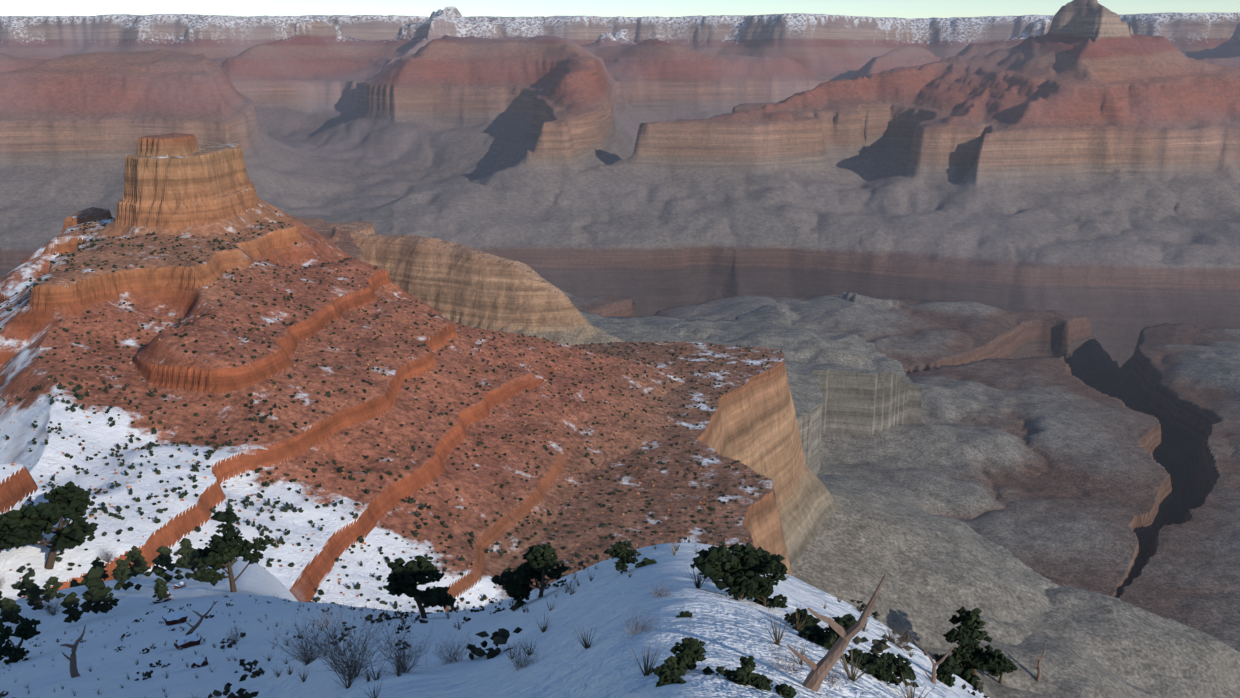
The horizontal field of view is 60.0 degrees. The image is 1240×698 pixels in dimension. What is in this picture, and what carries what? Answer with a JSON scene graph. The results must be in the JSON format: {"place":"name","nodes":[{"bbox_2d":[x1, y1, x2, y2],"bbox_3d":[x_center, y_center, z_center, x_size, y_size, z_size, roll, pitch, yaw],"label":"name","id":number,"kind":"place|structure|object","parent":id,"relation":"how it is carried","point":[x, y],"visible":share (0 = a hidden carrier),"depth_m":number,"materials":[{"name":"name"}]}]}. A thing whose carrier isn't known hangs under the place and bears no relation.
{"place":"outdoors","nodes":[
{"label":"outdoors","id":0,"kind":"place"},
{"bbox_2d":[0,0,1239,697],"bbox_3d":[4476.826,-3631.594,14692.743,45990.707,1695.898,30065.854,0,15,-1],"label":"terrain","id":1,"kind":"structure","parent":0,"point":[974,282],"depth_m":2124.92,"materials":[{"name":"orange stone"}]},
{"bbox_2d":[0,511,32,552],"bbox_3d":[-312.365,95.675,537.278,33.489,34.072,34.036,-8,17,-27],"label":"tree","id":2,"kind":"object","parent":1,"relation":"on","point":[12,520],"visible":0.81,"depth_m":530.01,"materials":[{"name":"green plant"}]},
{"bbox_2d":[0,617,40,664],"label":"tree","id":3,"kind":"object","parent":1,"relation":"on","point":[25,629],"visible":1,"depth_m":96.69,"materials":[{"name":"green plant"}]},
{"bbox_2d":[3,481,98,569],"bbox_3d":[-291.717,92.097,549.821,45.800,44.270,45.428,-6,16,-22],"label":"tree","id":4,"kind":"object","parent":1,"relation":"on","point":[70,500],"visible":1,"depth_m":545.46,"materials":[{"name":"green plant"}]},
{"bbox_2d":[149,582,207,667],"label":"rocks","id":5,"kind":"object","parent":1,"relation":"on","point":[176,617],"visible":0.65,"depth_m":76.70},
{"bbox_2d":[196,508,274,591],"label":"tree","id":6,"kind":"object","parent":1,"relation":"on","point":[221,552],"visible":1,"depth_m":152.00,"materials":[{"name":"green plant"}]},
{"bbox_2d":[0,212,779,611],"bbox_3d":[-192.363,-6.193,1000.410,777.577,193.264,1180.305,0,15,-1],"label":"trees","id":7,"kind":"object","parent":1,"relation":"on","point":[368,396],"depth_m":894.71,"materials":[{"name":"green plant"}]},
{"bbox_2d":[0,211,781,623],"bbox_3d":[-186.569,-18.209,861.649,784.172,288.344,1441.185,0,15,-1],"label":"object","id":8,"kind":"object","parent":1,"relation":"on","point":[98,589],"visible":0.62,"depth_m":733.24,"materials":[{"name":"green plant"}]},
{"bbox_2d":[386,555,456,618],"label":"tree","id":9,"kind":"object","parent":1,"relation":"on","point":[402,579],"visible":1,"depth_m":55.20,"materials":[{"name":"green plant"}]},
{"bbox_2d":[0,544,916,686],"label":"bare shrubs","id":10,"kind":"object","parent":1,"relation":"on","point":[349,667],"visible":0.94,"depth_m":18.85,"materials":[{"name":"brown plant"}]},
{"bbox_2d":[0,534,937,697],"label":"grass tufts","id":11,"kind":"object","parent":1,"relation":"on","point":[585,645],"visible":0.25,"depth_m":19.88,"materials":[{"name":"brown plant"}]},
{"bbox_2d":[0,551,987,697],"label":"shrubs","id":12,"kind":"object","parent":1,"relation":"on","point":[501,636],"visible":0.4,"depth_m":34.89,"materials":[{"name":"green plant"}]},
{"bbox_2d":[502,570,531,609],"bbox_3d":[-3.596,8.821,38.525,1.130,1.621,1.381,-10,18,-34],"label":"tree","id":13,"kind":"object","parent":1,"relation":"on","point":[518,592],"visible":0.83,"depth_m":38.29,"materials":[{"name":"green plant"}]},
{"bbox_2d":[0,499,1045,691],"bbox_3d":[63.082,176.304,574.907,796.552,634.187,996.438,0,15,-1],"label":"snags","id":14,"kind":"object","parent":1,"relation":"on","point":[820,670],"visible":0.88,"depth_m":9.99,"materials":[{"name":"brown wood"}]},
{"bbox_2d":[490,544,569,597],"bbox_3d":[-3.227,7.954,38.538,2.437,2.250,1.826,9,18,29],"label":"tree","id":15,"kind":"object","parent":1,"relation":"on","point":[540,562],"visible":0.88,"depth_m":38.26,"materials":[{"name":"green plant"}]},
{"bbox_2d":[603,541,656,573],"bbox_3d":[0.254,5.314,27.108,1.300,0.807,0.972,-9,18,-30],"label":"shrub","id":16,"kind":"object","parent":1,"relation":"on","point":[621,553],"visible":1,"depth_m":26.89,"materials":[{"name":"green plant"}]},
{"bbox_2d":[649,665,685,686],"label":"shrub","id":17,"kind":"object","parent":1,"relation":"on","point":[665,675],"visible":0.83,"depth_m":8.49,"materials":[{"name":"green plant"}]},
{"bbox_2d":[676,611,692,617],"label":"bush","id":18,"kind":"object","parent":1,"relation":"on","point":[685,614],"visible":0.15,"depth_m":12.47,"materials":[{"name":"green plant"}]},
{"bbox_2d":[660,637,714,675],"bbox_3d":[0.564,2.740,9.122,0.480,0.559,0.652,0,15,-1],"label":"shrub","id":19,"kind":"object","parent":1,"relation":"on","point":[691,651],"visible":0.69,"depth_m":9.09,"materials":[{"name":"green plant"}]},
{"bbox_2d":[690,546,736,582],"bbox_3d":[1.974,4.394,21.044,0.967,0.983,0.986,12,20,38],"label":"shrub","id":20,"kind":"object","parent":1,"relation":"on","point":[713,577],"visible":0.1,"depth_m":20.91,"materials":[{"name":"green plant"}]},
{"bbox_2d":[715,656,757,685],"bbox_3d":[0.880,2.753,8.776,0.540,0.409,0.315,-4,16,-15],"label":"shrub","id":21,"kind":"object","parent":1,"relation":"on","point":[743,674],"visible":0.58,"depth_m":8.74,"materials":[{"name":"green plant"}]},
{"bbox_2d":[692,541,787,600],"bbox_3d":[1.978,3.786,17.966,1.570,1.266,1.589,0,15,-1],"label":"tree","id":22,"kind":"object","parent":1,"relation":"on","point":[743,564],"visible":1,"depth_m":17.51,"materials":[{"name":"green plant"}]},
{"bbox_2d":[743,572,787,607],"bbox_3d":[2.357,4.152,18.273,0.946,0.898,0.701,-5,16,-18],"label":"shrub","id":23,"kind":"object","parent":1,"relation":"on","point":[763,592],"visible":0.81,"depth_m":18.12,"materials":[{"name":"green plant"}]},
{"bbox_2d":[750,673,797,697],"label":"shrub","id":24,"kind":"object","parent":1,"relation":"on","point":[763,682],"visible":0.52,"depth_m":8.78,"materials":[{"name":"green plant"}]},
{"bbox_2d":[784,608,820,630],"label":"shrub","id":25,"kind":"object","parent":1,"relation":"on","point":[810,620],"visible":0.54,"depth_m":14.72,"materials":[{"name":"green plant"}]},
{"bbox_2d":[796,614,856,649],"bbox_3d":[2.564,3.682,13.519,0.762,0.783,0.811,10,18,33],"label":"shrub","id":26,"kind":"object","parent":1,"relation":"on","point":[821,636],"visible":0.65,"depth_m":13.46,"materials":[{"name":"green plant"}]},
{"bbox_2d":[843,648,918,687],"bbox_3d":[3.058,3.927,12.862,0.934,0.692,0.523,0,15,-1],"label":"shrub","id":27,"kind":"object","parent":1,"relation":"on","point":[883,668],"visible":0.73,"depth_m":12.76,"materials":[{"name":"green plant"}]},
{"bbox_2d":[933,653,962,686],"bbox_3d":[6.945,6.933,22.868,0.614,0.996,0.786,0,15,-1],"label":"shrub","id":28,"kind":"object","parent":1,"relation":"on","point":[948,667],"visible":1,"depth_m":22.65,"materials":[{"name":"green plant"}]},
{"bbox_2d":[943,606,1008,685],"bbox_3d":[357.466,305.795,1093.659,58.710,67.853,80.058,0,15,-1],"label":"tree","id":29,"kind":"object","parent":1,"relation":"on","point":[971,654],"visible":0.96,"depth_m":1082.35,"materials":[{"name":"green plant"}]},
{"bbox_2d":[986,658,1017,683],"bbox_3d":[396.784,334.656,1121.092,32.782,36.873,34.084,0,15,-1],"label":"tree","id":30,"kind":"object","parent":1,"relation":"on","point":[1009,667],"visible":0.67,"depth_m":1108.90,"materials":[{"name":"green plant"}]},
{"bbox_2d":[0,0,1239,18],"label":"sky","id":31,"kind":"structure","parent":0,"point":[909,9],"materials":[{"name":"white"}]}
]}

